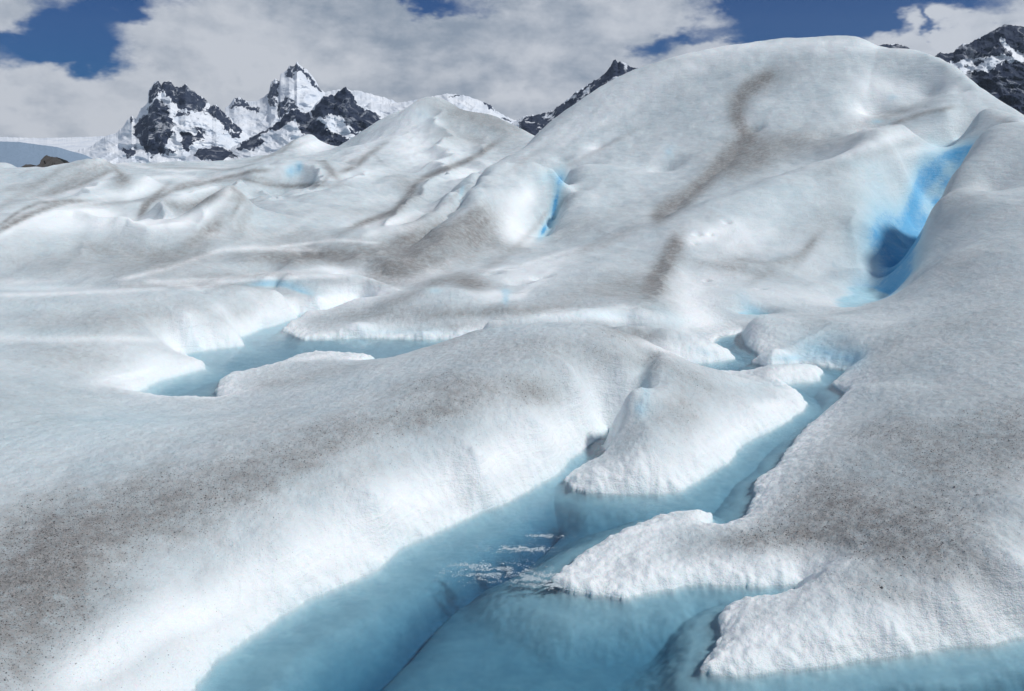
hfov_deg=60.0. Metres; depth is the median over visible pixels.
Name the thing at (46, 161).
rock outcrop
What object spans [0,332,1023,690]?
grit
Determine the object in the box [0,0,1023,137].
sky
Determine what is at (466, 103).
mountain
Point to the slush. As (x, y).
(532, 578)
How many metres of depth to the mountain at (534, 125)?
2838.35 m
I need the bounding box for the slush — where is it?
[415,532,568,590]
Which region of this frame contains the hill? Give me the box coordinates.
[0,141,92,166]
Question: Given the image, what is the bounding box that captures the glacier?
[0,35,1023,690]
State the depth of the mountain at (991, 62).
2160.43 m
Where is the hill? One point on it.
(18, 154)
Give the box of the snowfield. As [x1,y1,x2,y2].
[0,133,115,151]
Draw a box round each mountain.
[73,81,249,163]
[186,87,381,160]
[225,62,396,136]
[365,93,516,123]
[512,59,638,135]
[880,24,1023,114]
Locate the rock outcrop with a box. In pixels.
[22,155,69,166]

